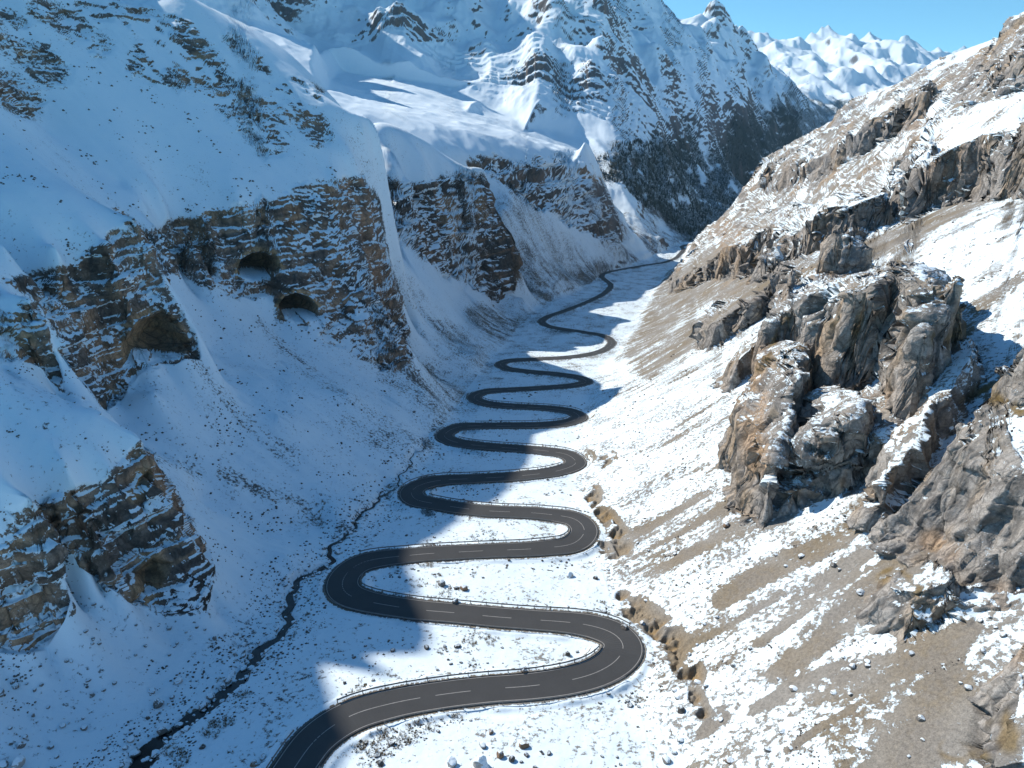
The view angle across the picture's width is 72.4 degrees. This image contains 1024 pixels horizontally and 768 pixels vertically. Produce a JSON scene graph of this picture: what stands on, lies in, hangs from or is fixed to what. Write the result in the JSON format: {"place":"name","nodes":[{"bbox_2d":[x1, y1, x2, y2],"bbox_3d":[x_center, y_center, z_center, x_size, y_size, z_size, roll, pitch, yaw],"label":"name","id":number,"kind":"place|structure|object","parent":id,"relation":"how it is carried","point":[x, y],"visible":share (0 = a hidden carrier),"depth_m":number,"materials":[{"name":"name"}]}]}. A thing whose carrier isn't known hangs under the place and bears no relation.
{"place":"outdoors","nodes":[
{"label":"outdoors","id":0,"kind":"place"},
{"bbox_2d":[129,442,427,767],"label":"stream","id":1,"kind":"structure","parent":0,"point":[146,749],"depth_m":148.13,"materials":[{"name":"black liquid"}]},
{"bbox_2d":[128,748,140,757],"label":"stone","id":2,"kind":"object","parent":1,"relation":"in","point":[135,752],"visible":1,"depth_m":126.06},
{"bbox_2d":[151,749,159,758],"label":"stone","id":3,"kind":"object","parent":1,"relation":"in","point":[155,753],"visible":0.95,"depth_m":125.96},
{"bbox_2d":[156,726,166,734],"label":"stone","id":4,"kind":"object","parent":1,"relation":"in","point":[161,730],"visible":1,"depth_m":131.47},
{"bbox_2d":[174,722,183,727],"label":"stone","id":5,"kind":"object","parent":1,"relation":"in","point":[179,724],"visible":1,"depth_m":133.97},
{"bbox_2d":[206,693,214,700],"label":"stone","id":6,"kind":"object","parent":1,"relation":"in","point":[210,696],"visible":1,"depth_m":141.09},
{"bbox_2d":[240,665,246,671],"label":"stone","id":7,"kind":"object","parent":1,"relation":"in","point":[243,668],"visible":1,"depth_m":150.40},
{"bbox_2d":[0,0,568,767],"bbox_3d":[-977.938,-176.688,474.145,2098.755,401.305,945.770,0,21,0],"label":"hillside","id":8,"kind":"structure","parent":0,"point":[182,56],"depth_m":283.88,"materials":[{"name":"white snow"}]},
{"bbox_2d":[0,760,8,767],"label":"stone","id":9,"kind":"object","parent":8,"relation":"on","point":[4,763],"visible":1,"depth_m":117.95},
{"bbox_2d":[12,682,18,688],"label":"stone","id":10,"kind":"object","parent":8,"relation":"on","point":[15,685],"visible":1,"depth_m":131.86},
{"bbox_2d":[11,755,25,767],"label":"boulder","id":11,"kind":"object","parent":8,"relation":"on","point":[18,761],"visible":1,"depth_m":118.61,"materials":[{"name":"stone"}]},
{"bbox_2d":[16,741,25,748],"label":"stone","id":12,"kind":"object","parent":8,"relation":"on","point":[21,744],"visible":1,"depth_m":122.28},
{"bbox_2d":[0,302,71,396],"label":"rock cliff","id":13,"kind":"structure","parent":8,"relation":"on","point":[25,334],"depth_m":180.75,"materials":[{"name":"stone"}]},
{"bbox_2d":[0,519,75,652],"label":"rock cliff","id":14,"kind":"structure","parent":8,"relation":"on","point":[35,598],"depth_m":136.83,"materials":[{"name":"brown stone"}]},
{"bbox_2d":[80,724,87,730],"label":"stone","id":15,"kind":"object","parent":8,"relation":"on","point":[83,727],"visible":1,"depth_m":130.25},
{"bbox_2d":[10,231,198,410],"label":"rock cliff","id":16,"kind":"structure","parent":8,"relation":"on","point":[113,314],"depth_m":232.37,"materials":[{"name":"brown stone"}]},
{"bbox_2d":[8,440,215,613],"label":"rock cliff","id":17,"kind":"structure","parent":8,"relation":"on","point":[142,542],"depth_m":158.82,"materials":[{"name":"stone"}]},
{"bbox_2d":[126,736,134,742],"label":"boulder","id":18,"kind":"object","parent":8,"relation":"on","point":[131,739],"visible":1,"depth_m":128.47,"materials":[{"name":"stone"}]},
{"bbox_2d":[117,210,179,275],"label":"rock cliff","id":19,"kind":"structure","parent":8,"relation":"on","point":[166,266],"depth_m":301.68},
{"bbox_2d":[148,687,154,693],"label":"stone","id":20,"kind":"object","parent":8,"relation":"on","point":[151,690],"visible":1,"depth_m":141.10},
{"bbox_2d":[153,698,163,708],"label":"boulder","id":21,"kind":"object","parent":8,"relation":"on","point":[158,703],"visible":1,"depth_m":138.00,"materials":[{"name":"grey stone"}]},
{"bbox_2d":[173,677,182,683],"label":"boulder","id":22,"kind":"object","parent":8,"relation":"on","point":[178,680],"visible":1,"depth_m":144.70,"materials":[{"name":"stone"}]},
{"bbox_2d":[240,642,247,646],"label":"stone","id":23,"kind":"object","parent":8,"relation":"on","point":[243,644],"visible":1,"depth_m":157.62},
{"bbox_2d":[154,174,411,372],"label":"rock cliff","id":24,"kind":"structure","parent":8,"relation":"on","point":[299,252],"depth_m":363.40,"materials":[{"name":"brown stone"}]},
{"bbox_2d":[387,169,522,303],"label":"rock cliff","id":25,"kind":"structure","parent":8,"relation":"on","point":[454,224],"depth_m":731.71,"materials":[{"name":"grey stone"}]},
{"bbox_2d":[0,3,1021,767],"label":"rubble","id":26,"kind":"object","parent":8,"relation":"on","point":[348,547],"visible":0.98,"depth_m":168.17,"materials":[{"name":"stone"}]},
{"bbox_2d":[150,234,697,767],"bbox_3d":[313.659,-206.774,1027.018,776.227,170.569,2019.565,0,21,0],"label":"ground","id":27,"kind":"structure","parent":0,"point":[306,686],"depth_m":164.82,"materials":[{"name":"white snow"}]},
{"bbox_2d":[172,733,180,739],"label":"stone","id":28,"kind":"object","parent":27,"relation":"on","point":[175,736],"visible":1,"depth_m":129.52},
{"bbox_2d":[183,725,189,733],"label":"stone","id":29,"kind":"object","parent":27,"relation":"on","point":[186,728],"visible":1,"depth_m":131.32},
{"bbox_2d":[199,701,207,710],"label":"stone","id":30,"kind":"object","parent":27,"relation":"on","point":[204,706],"visible":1,"depth_m":138.47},
{"bbox_2d":[220,683,226,688],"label":"stone","id":31,"kind":"object","parent":27,"relation":"on","point":[223,685],"visible":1,"depth_m":144.42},
{"bbox_2d":[224,678,231,683],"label":"stone","id":32,"kind":"object","parent":27,"relation":"on","point":[228,681],"visible":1,"depth_m":145.66,"materials":[{"name":"grey stone"}]},
{"bbox_2d":[250,759,256,767],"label":"boulder","id":33,"kind":"object","parent":27,"relation":"on","point":[253,764],"visible":1,"depth_m":121.52,"materials":[{"name":"grey stone"}]},
{"bbox_2d":[260,754,265,760],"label":"boulder","id":34,"kind":"object","parent":27,"relation":"on","point":[262,757],"visible":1,"depth_m":122.73,"materials":[{"name":"stone"}]},
{"bbox_2d":[266,730,293,767],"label":"guardrail","id":35,"kind":"object","parent":27,"relation":"on","point":[279,748],"visible":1,"depth_m":122.83,"materials":[{"name":"metal"}]},
{"bbox_2d":[377,761,383,766],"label":"stone","id":36,"kind":"object","parent":27,"relation":"on","point":[380,764],"visible":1,"depth_m":121.22,"materials":[{"name":"grey stone"}]},
{"bbox_2d":[388,740,394,745],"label":"stone","id":37,"kind":"object","parent":27,"relation":"on","point":[391,743],"visible":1,"depth_m":126.02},
{"bbox_2d":[161,417,642,767],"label":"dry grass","id":38,"kind":"structure","parent":27,"relation":"on","point":[365,685],"depth_m":132.65,"materials":[{"name":"beige plant"}]},
{"bbox_2d":[438,579,445,586],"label":"boulder","id":39,"kind":"object","parent":27,"relation":"on","point":[441,583],"visible":1,"depth_m":183.71,"materials":[{"name":"grey stone"}]},
{"bbox_2d":[447,756,456,767],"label":"boulder","id":40,"kind":"object","parent":27,"relation":"on","point":[451,761],"visible":1,"depth_m":121.13,"materials":[{"name":"stone"}]},
{"bbox_2d":[322,585,584,639],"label":"guardrail","id":41,"kind":"object","parent":27,"relation":"on","point":[437,621],"visible":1,"depth_m":164.76,"materials":[{"name":"metal"}]},
{"bbox_2d":[460,585,467,590],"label":"boulder","id":42,"kind":"object","parent":27,"relation":"on","point":[463,587],"visible":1,"depth_m":181.36,"materials":[{"name":"brown stone"}]},
{"bbox_2d":[360,526,568,551],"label":"guardrail","id":43,"kind":"object","parent":27,"relation":"on","point":[478,541],"visible":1,"depth_m":205.54,"materials":[{"name":"metal"}]},
{"bbox_2d":[337,643,599,702],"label":"guardrail","id":44,"kind":"object","parent":27,"relation":"on","point":[468,673],"visible":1,"depth_m":143.24,"materials":[{"name":"metal"}]},
{"bbox_2d":[397,462,560,493],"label":"guardrail","id":45,"kind":"object","parent":27,"relation":"on","point":[477,471],"visible":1,"depth_m":267.50,"materials":[{"name":"metal"}]},
{"bbox_2d":[473,755,488,767],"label":"boulder","id":46,"kind":"object","parent":27,"relation":"on","point":[479,761],"visible":1,"depth_m":120.01,"materials":[{"name":"stone"}]},
{"bbox_2d":[479,742,485,748],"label":"boulder","id":47,"kind":"object","parent":27,"relation":"on","point":[482,745],"visible":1,"depth_m":125.49,"materials":[{"name":"grey stone"}]},
{"bbox_2d":[428,508,551,522],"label":"guardrail","id":48,"kind":"object","parent":27,"relation":"on","point":[490,516],"visible":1,"depth_m":228.12,"materials":[{"name":"metal"}]},
{"bbox_2d":[390,538,597,564],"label":"guardrail","id":49,"kind":"object","parent":27,"relation":"on","point":[495,556],"visible":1,"depth_m":198.80,"materials":[{"name":"metal"}]},
{"bbox_2d":[361,573,629,625],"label":"guardrail","id":50,"kind":"object","parent":27,"relation":"on","point":[470,601],"visible":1,"depth_m":171.09,"materials":[{"name":"metal"}]},
{"bbox_2d":[428,473,566,489],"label":"guardrail","id":51,"kind":"object","parent":27,"relation":"on","point":[495,481],"visible":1,"depth_m":260.79,"materials":[{"name":"metal"}]},
{"bbox_2d":[496,750,503,758],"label":"boulder","id":52,"kind":"object","parent":27,"relation":"on","point":[499,754],"visible":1,"depth_m":123.01,"materials":[{"name":"brown stone"}]},
{"bbox_2d":[384,676,625,724],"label":"guardrail","id":53,"kind":"object","parent":27,"relation":"on","point":[463,706],"visible":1,"depth_m":136.57,"materials":[{"name":"metal"}]},
{"bbox_2d":[429,493,581,510],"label":"guardrail","id":54,"kind":"object","parent":27,"relation":"on","point":[506,503],"visible":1,"depth_m":235.34,"materials":[{"name":"metal"}]},
{"bbox_2d":[453,445,559,457],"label":"guardrail","id":55,"kind":"object","parent":27,"relation":"on","point":[506,450],"visible":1,"depth_m":298.44,"materials":[{"name":"metal"}]},
{"bbox_2d":[509,755,514,761],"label":"boulder","id":56,"kind":"object","parent":27,"relation":"on","point":[512,758],"visible":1,"depth_m":122.14,"materials":[{"name":"stone"}]},
{"bbox_2d":[472,402,569,414],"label":"guardrail","id":57,"kind":"object","parent":27,"relation":"on","point":[519,408],"visible":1,"depth_m":373.15,"materials":[{"name":"metal"}]},
{"bbox_2d":[466,423,576,430],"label":"guardrail","id":58,"kind":"object","parent":27,"relation":"on","point":[522,427],"visible":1,"depth_m":335.08,"materials":[{"name":"metal"}]},
{"bbox_2d":[475,416,567,421],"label":"guardrail","id":59,"kind":"object","parent":27,"relation":"on","point":[528,420],"visible":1,"depth_m":342.98,"materials":[{"name":"metal"}]},
{"bbox_2d":[459,436,586,458],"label":"guardrail","id":60,"kind":"object","parent":27,"relation":"on","point":[523,443],"visible":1,"depth_m":304.77,"materials":[{"name":"metal"}]},
{"bbox_2d":[519,742,528,748],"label":"boulder","id":61,"kind":"object","parent":27,"relation":"on","point":[523,745],"visible":1,"depth_m":125.29,"materials":[{"name":"brown stone"}]},
{"bbox_2d":[483,397,581,409],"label":"guardrail","id":62,"kind":"object","parent":27,"relation":"on","point":[534,403],"visible":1,"depth_m":378.93,"materials":[{"name":"metal"}]},
{"bbox_2d":[566,571,572,578],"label":"boulder","id":63,"kind":"object","parent":27,"relation":"on","point":[569,575],"visible":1,"depth_m":190.32,"materials":[{"name":"stone"}]},
{"bbox_2d":[621,624,626,629],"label":"boulder","id":64,"kind":"object","parent":27,"relation":"on","point":[623,626],"visible":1,"depth_m":161.22,"materials":[{"name":"stone"}]},
{"bbox_2d":[271,244,687,767],"bbox_3d":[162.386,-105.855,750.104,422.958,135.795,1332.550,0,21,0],"label":"road","id":65,"kind":"structure","parent":0,"point":[547,683],"depth_m":170.45,"materials":[{"name":"grey asphalt"}]},
{"bbox_2d":[273,249,681,767],"bbox_3d":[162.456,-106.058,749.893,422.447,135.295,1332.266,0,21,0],"label":"road markings","id":66,"kind":"object","parent":65,"relation":"on","point":[474,605],"visible":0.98,"depth_m":167.51,"materials":[{"name":"paint"}]},
{"bbox_2d":[197,0,769,286],"bbox_3d":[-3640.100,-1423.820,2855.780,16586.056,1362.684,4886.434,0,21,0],"label":"mountain","id":67,"kind":"structure","parent":0,"point":[462,82],"depth_m":1621.02,"materials":[{"name":"white snow"}]},
{"bbox_2d":[467,151,621,242],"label":"rock cliff","id":68,"kind":"structure","parent":67,"relation":"on","point":[568,189],"depth_m":1037.53,"materials":[{"name":"rock"},{"name":"snow"}]},
{"bbox_2d":[595,97,804,241],"bbox_3d":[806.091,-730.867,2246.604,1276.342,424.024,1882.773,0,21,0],"label":"forest","id":69,"kind":"object","parent":67,"relation":"on","point":[709,203],"visible":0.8,"depth_m":1577.35,"materials":[{"name":"green plant"}]},
{"bbox_2d":[666,0,838,153],"bbox_3d":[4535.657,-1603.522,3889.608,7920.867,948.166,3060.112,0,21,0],"label":"mountain","id":70,"kind":"structure","parent":0,"point":[749,69],"depth_m":3018.67,"materials":[{"name":"white snow"}]},
{"bbox_2d":[575,37,1023,767],"bbox_3d":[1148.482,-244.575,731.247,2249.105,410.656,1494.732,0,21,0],"label":"hillside","id":71,"kind":"structure","parent":0,"point":[803,613],"depth_m":168.60,"materials":[{"name":"white snow"}]},
{"bbox_2d":[662,755,670,763],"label":"stone","id":72,"kind":"object","parent":71,"relation":"on","point":[666,759],"visible":1,"depth_m":122.34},
{"bbox_2d":[677,737,683,742],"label":"stone","id":73,"kind":"object","parent":71,"relation":"on","point":[680,740],"visible":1,"depth_m":125.55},
{"bbox_2d":[677,706,684,713],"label":"boulder","id":74,"kind":"object","parent":71,"relation":"on","point":[681,710],"visible":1,"depth_m":131.33,"materials":[{"name":"stone"}]},
{"bbox_2d":[693,679,700,684],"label":"stone","id":75,"kind":"object","parent":71,"relation":"on","point":[696,682],"visible":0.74,"depth_m":137.57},
{"bbox_2d":[723,756,733,763],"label":"boulder","id":76,"kind":"object","parent":71,"relation":"on","point":[729,760],"visible":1,"depth_m":115.43,"materials":[{"name":"white stone"}]},
{"bbox_2d":[689,253,777,352],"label":"rock crag","id":77,"kind":"structure","parent":71,"relation":"on","point":[718,325],"depth_m":371.63,"materials":[{"name":"rock"},{"name":"snow"}]},
{"bbox_2d":[713,269,798,392],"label":"rock crag","id":78,"kind":"structure","parent":71,"relation":"on","point":[737,371],"depth_m":266.74,"materials":[{"name":"rock"},{"name":"snow"}]},
{"bbox_2d":[719,325,812,526],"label":"rock crag","id":79,"kind":"structure","parent":71,"relation":"on","point":[765,419],"depth_m":186.88,"materials":[{"name":"rock"},{"name":"snow"}]},
{"bbox_2d":[764,747,770,751],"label":"stone","id":80,"kind":"object","parent":71,"relation":"on","point":[767,749],"visible":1,"depth_m":113.03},
{"bbox_2d":[778,728,784,733],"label":"stone","id":81,"kind":"object","parent":71,"relation":"on","point":[781,730],"visible":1,"depth_m":115.02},
{"bbox_2d":[666,190,899,292],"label":"rock crag","id":82,"kind":"structure","parent":71,"relation":"on","point":[807,229],"depth_m":539.05,"materials":[{"name":"grey stone"}]},
{"bbox_2d":[788,685,797,691],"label":"stone","id":83,"kind":"object","parent":71,"relation":"on","point":[792,688],"visible":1,"depth_m":122.15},
{"bbox_2d":[747,232,874,306],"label":"rock crag","id":84,"kind":"structure","parent":71,"relation":"on","point":[833,244],"depth_m":271.34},
{"bbox_2d":[725,280,918,518],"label":"rock crag","id":85,"kind":"structure","parent":71,"relation":"on","point":[833,360],"depth_m":187.03,"materials":[{"name":"grey stone"}]},
{"bbox_2d":[788,373,872,500],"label":"rock crag","id":86,"kind":"structure","parent":71,"relation":"on","point":[825,412],"depth_m":169.41,"materials":[{"name":"grey stone"}]},
{"bbox_2d":[830,561,836,567],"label":"boulder","id":87,"kind":"object","parent":71,"relation":"on","point":[833,564],"visible":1,"depth_m":144.50,"materials":[{"name":"grey stone"}]},
{"bbox_2d":[758,79,935,193],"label":"rock crag","id":88,"kind":"structure","parent":71,"relation":"on","point":[822,148],"depth_m":737.75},
{"bbox_2d":[848,663,855,668],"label":"stone","id":89,"kind":"object","parent":71,"relation":"on","point":[852,665],"visible":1,"depth_m":118.83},
{"bbox_2d":[753,245,966,420],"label":"rock crag","id":90,"kind":"structure","parent":71,"relation":"on","point":[923,289],"depth_m":189.56,"materials":[{"name":"grey stone"}]},
{"bbox_2d":[856,588,864,595],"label":"stone","id":91,"kind":"object","parent":71,"relation":"on","point":[860,592],"visible":1,"depth_m":132.76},
{"bbox_2d":[908,650,914,655],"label":"stone","id":92,"kind":"object","parent":71,"relation":"on","point":[911,653],"visible":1,"depth_m":114.20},
{"bbox_2d":[889,142,938,174],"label":"rock crag","id":93,"kind":"structure","parent":71,"relation":"on","point":[925,151],"depth_m":428.94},
{"bbox_2d":[845,275,986,518],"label":"rock crag","id":94,"kind":"structure","parent":71,"relation":"on","point":[949,386],"depth_m":163.22,"materials":[{"name":"grey stone"}]},
{"bbox_2d":[915,715,924,721],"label":"stone","id":95,"kind":"object","parent":71,"relation":"on","point":[920,718],"visible":1,"depth_m":103.39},
{"bbox_2d":[856,552,991,639],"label":"rock crag","id":96,"kind":"structure","parent":71,"relation":"on","point":[941,592],"depth_m":119.63,"materials":[{"name":"grey stone"}]},
{"bbox_2d":[867,389,1023,607],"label":"rock crag","id":97,"kind":"structure","parent":71,"relation":"on","point":[965,502],"depth_m":126.72,"materials":[{"name":"grey stone"}]},
{"bbox_2d":[880,93,1023,223],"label":"rock crag","id":98,"kind":"structure","parent":71,"relation":"on","point":[969,161],"depth_m":366.17,"materials":[{"name":"grey stone"}]},
{"bbox_2d":[963,684,972,690],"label":"stone","id":99,"kind":"object","parent":71,"relation":"on","point":[968,687],"visible":1,"depth_m":103.56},
{"bbox_2d":[980,648,985,653],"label":"stone","id":100,"kind":"object","parent":71,"relation":"on","point":[982,650],"visible":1,"depth_m":107.44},
{"bbox_2d":[960,644,1023,767],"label":"rock crag","id":101,"kind":"structure","parent":71,"relation":"on","point":[1000,739],"depth_m":93.46,"materials":[{"name":"rock"},{"name":"snow"}]},
{"bbox_2d":[977,12,1023,91],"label":"rock crag","id":102,"kind":"structure","parent":71,"relation":"on","point":[1006,51],"depth_m":552.07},
{"bbox_2d":[999,632,1005,637],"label":"stone","id":103,"kind":"object","parent":71,"relation":"on","point":[1002,634],"visible":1,"depth_m":108.07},
{"bbox_2d":[986,347,1023,407],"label":"rock crag","id":104,"kind":"structure","parent":71,"relation":"on","point":[1012,377],"depth_m":137.28,"materials":[{"name":"grey stone"}]},
{"bbox_2d":[663,0,1023,52],"label":"sky","id":105,"kind":"structure","parent":0,"point":[948,25],"materials":[{"name":"blue"}]},
{"bbox_2d":[748,25,966,108],"bbox_3d":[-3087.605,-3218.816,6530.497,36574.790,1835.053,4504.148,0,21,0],"label":"mountain","id":106,"kind":"structure","parent":0,"point":[827,64],"depth_m":7380.81,"materials":[{"name":"white snow"}]}
]}

